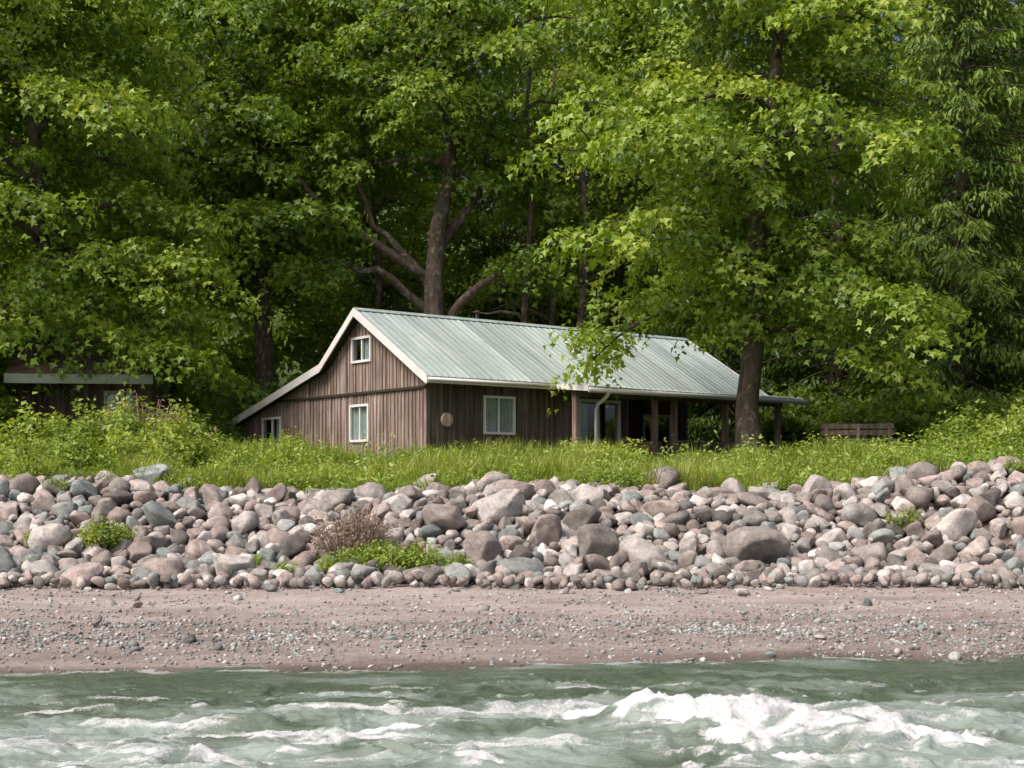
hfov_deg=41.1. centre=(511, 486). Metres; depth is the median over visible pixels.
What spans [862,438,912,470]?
shrub
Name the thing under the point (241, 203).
maple tree
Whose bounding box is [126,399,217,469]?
shrub
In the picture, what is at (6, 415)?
undergrowth bush
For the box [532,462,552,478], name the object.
shrub
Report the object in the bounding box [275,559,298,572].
weed plant
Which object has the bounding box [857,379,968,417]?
undergrowth bush
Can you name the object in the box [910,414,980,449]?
shrub
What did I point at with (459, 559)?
weed plant
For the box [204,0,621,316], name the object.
maple tree
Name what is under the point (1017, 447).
shrub
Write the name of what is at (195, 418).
undergrowth bush
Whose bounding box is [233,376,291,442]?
undergrowth bush
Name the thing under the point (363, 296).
maple tree
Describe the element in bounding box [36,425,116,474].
shrub
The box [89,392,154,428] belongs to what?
shrub
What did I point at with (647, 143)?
maple tree
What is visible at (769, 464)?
shrub
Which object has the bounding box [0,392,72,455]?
shrub
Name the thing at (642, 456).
meadow weeds
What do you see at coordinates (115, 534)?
weed plant
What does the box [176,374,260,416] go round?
undergrowth bush
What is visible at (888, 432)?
wooden bench
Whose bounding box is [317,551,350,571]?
weed plant
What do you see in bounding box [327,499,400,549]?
dry shrub
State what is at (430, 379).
wooden cabin
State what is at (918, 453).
shrub
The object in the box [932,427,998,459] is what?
shrub
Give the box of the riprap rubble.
[0,467,1023,590]
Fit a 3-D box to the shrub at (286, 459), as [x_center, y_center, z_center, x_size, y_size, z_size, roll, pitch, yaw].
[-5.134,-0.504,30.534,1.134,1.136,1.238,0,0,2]
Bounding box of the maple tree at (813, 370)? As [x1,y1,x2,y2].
[636,26,976,407]
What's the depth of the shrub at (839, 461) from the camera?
28.31 m
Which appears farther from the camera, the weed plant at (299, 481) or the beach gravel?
the weed plant at (299, 481)
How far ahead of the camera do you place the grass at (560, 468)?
28.39 m
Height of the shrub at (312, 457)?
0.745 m
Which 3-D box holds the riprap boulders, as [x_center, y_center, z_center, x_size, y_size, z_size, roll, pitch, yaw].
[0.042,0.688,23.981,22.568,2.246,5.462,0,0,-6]
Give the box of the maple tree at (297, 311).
[0,0,339,403]
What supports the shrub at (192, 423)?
on the ground at (456, 601)
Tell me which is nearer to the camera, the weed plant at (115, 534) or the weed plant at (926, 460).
the weed plant at (115, 534)
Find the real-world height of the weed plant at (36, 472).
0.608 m
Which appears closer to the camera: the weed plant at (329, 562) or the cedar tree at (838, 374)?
the weed plant at (329, 562)
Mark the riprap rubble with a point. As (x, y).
(191, 578)
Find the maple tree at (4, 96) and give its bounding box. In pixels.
[0,13,126,373]
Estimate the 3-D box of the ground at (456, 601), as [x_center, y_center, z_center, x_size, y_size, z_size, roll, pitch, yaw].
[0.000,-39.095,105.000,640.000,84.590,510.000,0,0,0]
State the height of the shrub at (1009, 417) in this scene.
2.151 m
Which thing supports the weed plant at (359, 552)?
on the ground at (456, 601)
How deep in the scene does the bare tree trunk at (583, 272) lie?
55.04 m
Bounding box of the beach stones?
[9,581,1023,659]
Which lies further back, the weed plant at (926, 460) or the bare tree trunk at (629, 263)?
the bare tree trunk at (629, 263)
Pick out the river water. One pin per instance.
(842, 712)
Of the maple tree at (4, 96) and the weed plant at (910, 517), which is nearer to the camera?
the weed plant at (910, 517)
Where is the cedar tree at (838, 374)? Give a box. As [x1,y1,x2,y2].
[708,8,945,450]
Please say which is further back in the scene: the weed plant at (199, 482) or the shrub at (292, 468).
the shrub at (292, 468)
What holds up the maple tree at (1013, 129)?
on the ground at (456, 601)
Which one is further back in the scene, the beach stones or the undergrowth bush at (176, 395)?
the undergrowth bush at (176, 395)
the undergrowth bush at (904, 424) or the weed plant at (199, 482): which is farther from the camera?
the undergrowth bush at (904, 424)
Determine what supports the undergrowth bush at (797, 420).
on the ground at (456, 601)
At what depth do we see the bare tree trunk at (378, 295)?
57.12 m
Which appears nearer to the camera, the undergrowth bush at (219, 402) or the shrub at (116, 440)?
the shrub at (116, 440)
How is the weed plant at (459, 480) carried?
on the ground at (456, 601)
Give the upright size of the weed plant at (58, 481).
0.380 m
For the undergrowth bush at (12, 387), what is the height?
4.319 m
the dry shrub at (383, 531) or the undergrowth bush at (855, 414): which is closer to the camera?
the dry shrub at (383, 531)
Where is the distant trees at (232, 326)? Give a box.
[0,0,1023,405]
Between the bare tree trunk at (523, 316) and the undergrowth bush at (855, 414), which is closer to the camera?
the undergrowth bush at (855, 414)
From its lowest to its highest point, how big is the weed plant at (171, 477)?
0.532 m
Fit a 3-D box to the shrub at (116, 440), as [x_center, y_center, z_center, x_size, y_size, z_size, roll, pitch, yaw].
[-8.491,-0.759,29.653,1.754,1.610,1.606,0,0,-31]
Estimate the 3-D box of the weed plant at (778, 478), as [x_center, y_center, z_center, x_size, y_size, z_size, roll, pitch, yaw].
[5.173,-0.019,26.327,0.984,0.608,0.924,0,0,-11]
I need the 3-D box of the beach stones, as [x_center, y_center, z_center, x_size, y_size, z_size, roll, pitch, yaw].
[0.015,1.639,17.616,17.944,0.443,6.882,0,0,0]
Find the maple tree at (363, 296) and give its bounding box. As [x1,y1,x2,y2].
[183,22,572,382]
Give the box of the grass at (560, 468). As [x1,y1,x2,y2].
[0,432,1023,496]
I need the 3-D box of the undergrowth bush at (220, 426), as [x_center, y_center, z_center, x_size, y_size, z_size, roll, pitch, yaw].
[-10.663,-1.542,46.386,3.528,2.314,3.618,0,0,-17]
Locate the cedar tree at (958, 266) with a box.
[834,0,1023,413]
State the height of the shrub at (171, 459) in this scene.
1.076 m
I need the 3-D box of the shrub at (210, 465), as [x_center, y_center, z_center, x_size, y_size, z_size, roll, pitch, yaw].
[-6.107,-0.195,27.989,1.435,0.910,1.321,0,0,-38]
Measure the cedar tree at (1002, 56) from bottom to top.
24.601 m
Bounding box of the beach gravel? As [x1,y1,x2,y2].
[0,582,1023,672]
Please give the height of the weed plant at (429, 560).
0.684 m
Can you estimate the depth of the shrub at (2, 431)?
30.66 m
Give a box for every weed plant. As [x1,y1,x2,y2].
[6,457,57,478]
[22,531,30,546]
[39,476,71,495]
[75,515,137,551]
[149,469,191,485]
[168,472,211,490]
[252,554,266,565]
[272,474,315,490]
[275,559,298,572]
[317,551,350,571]
[337,539,391,564]
[358,537,420,572]
[391,538,447,569]
[437,551,476,568]
[438,472,479,485]
[585,461,647,484]
[600,467,647,488]
[705,473,737,486]
[756,470,804,488]
[883,505,925,527]
[899,453,950,467]
[1004,458,1023,473]
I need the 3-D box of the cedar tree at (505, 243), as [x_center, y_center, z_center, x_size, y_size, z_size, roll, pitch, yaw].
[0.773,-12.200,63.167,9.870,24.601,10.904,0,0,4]
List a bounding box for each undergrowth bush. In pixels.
[0,355,17,405]
[0,368,37,433]
[0,380,16,407]
[0,389,41,441]
[22,415,77,440]
[140,403,222,444]
[166,390,274,446]
[170,374,242,411]
[174,407,249,449]
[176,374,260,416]
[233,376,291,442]
[688,403,720,453]
[759,381,866,451]
[802,393,912,447]
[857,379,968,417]
[875,382,1007,450]
[958,383,1023,428]
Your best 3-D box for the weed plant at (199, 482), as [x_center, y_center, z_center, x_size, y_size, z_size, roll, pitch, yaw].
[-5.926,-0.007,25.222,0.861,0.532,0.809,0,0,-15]
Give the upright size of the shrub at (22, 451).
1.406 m
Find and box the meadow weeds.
[0,429,1023,491]
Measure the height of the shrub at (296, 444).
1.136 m
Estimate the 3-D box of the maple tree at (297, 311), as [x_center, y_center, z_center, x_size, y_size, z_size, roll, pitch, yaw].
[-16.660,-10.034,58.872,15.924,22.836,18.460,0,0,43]
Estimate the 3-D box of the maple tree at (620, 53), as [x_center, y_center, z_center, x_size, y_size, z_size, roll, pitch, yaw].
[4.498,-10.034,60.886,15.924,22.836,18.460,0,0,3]
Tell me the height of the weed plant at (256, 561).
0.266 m
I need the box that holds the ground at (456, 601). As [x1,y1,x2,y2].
[0,179,1023,673]
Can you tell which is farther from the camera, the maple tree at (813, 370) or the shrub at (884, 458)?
the maple tree at (813, 370)
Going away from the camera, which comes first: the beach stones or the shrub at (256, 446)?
the beach stones
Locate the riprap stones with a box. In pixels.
[0,456,1023,587]
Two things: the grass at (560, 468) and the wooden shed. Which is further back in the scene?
the wooden shed
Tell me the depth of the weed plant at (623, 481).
25.43 m
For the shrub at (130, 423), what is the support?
on the ground at (456, 601)
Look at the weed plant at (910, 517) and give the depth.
23.19 m
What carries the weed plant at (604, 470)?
on the ground at (456, 601)
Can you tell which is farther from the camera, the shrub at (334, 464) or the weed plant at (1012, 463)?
the shrub at (334, 464)
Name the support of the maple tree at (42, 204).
on the ground at (456, 601)
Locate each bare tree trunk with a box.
[316,65,423,312]
[450,48,625,325]
[471,61,591,322]
[496,84,638,327]
[590,76,649,325]
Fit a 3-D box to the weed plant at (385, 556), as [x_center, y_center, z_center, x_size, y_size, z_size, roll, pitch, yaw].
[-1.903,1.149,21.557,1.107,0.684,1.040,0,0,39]
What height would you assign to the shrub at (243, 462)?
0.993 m
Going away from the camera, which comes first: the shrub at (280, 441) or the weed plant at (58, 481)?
the weed plant at (58, 481)
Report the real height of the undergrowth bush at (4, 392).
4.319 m
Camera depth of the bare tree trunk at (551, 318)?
56.96 m
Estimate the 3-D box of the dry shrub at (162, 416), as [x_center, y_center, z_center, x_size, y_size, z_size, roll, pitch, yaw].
[-8.787,-1.236,32.831,3.199,2.267,3.469,0,0,33]
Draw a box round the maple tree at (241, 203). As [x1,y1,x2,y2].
[58,0,473,395]
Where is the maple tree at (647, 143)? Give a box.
[503,0,990,454]
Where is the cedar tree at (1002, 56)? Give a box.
[883,0,1023,404]
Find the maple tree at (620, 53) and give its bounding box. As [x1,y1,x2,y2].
[449,0,784,383]
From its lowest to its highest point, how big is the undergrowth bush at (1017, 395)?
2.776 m
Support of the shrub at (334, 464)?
on the ground at (456, 601)
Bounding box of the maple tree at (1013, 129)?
[871,0,1023,307]
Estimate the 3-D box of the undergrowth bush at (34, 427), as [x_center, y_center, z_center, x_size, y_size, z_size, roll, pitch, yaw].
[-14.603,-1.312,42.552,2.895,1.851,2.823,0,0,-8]
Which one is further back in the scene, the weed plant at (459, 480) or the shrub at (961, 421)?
the shrub at (961, 421)
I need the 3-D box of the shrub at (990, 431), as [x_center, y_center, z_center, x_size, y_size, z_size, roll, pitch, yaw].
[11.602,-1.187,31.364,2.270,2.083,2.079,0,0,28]
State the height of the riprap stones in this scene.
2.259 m
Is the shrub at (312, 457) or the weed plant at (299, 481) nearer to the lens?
the weed plant at (299, 481)
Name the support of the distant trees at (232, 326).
on the ground at (456, 601)
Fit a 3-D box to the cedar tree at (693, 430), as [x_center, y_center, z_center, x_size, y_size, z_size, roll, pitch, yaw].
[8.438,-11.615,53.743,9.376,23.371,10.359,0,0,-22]
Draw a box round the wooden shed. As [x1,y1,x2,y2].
[4,336,175,432]
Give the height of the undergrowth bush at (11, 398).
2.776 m
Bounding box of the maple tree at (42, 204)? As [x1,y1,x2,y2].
[0,0,293,420]
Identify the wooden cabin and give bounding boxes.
[230,307,807,458]
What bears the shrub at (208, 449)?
on the ground at (456, 601)
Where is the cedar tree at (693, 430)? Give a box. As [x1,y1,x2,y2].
[631,0,825,453]
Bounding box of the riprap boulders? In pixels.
[0,463,790,588]
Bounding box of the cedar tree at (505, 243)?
[444,0,600,329]
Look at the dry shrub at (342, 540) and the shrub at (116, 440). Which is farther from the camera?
the shrub at (116, 440)
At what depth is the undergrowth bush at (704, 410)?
56.00 m
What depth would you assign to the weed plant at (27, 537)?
22.44 m
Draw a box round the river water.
[0,653,1023,767]
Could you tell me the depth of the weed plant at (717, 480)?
26.12 m
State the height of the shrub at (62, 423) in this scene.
2.091 m
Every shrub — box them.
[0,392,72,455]
[0,417,14,464]
[0,428,60,470]
[26,395,141,457]
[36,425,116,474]
[73,389,180,458]
[87,414,164,467]
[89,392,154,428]
[92,390,216,444]
[120,443,195,472]
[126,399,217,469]
[141,397,231,447]
[186,455,242,479]
[188,428,255,464]
[211,446,269,472]
[236,435,283,460]
[256,438,303,473]
[265,429,295,448]
[275,462,312,476]
[276,426,317,453]
[297,449,335,467]
[301,506,384,558]
[325,454,345,473]
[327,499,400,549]
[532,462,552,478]
[758,455,795,476]
[818,451,865,476]
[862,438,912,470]
[900,439,957,462]
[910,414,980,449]
[913,399,1006,452]
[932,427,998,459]
[969,389,1023,453]
[973,399,1021,436]
[992,422,1023,457]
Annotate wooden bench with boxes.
[821,424,896,448]
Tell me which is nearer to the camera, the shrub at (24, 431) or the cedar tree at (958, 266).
the shrub at (24, 431)

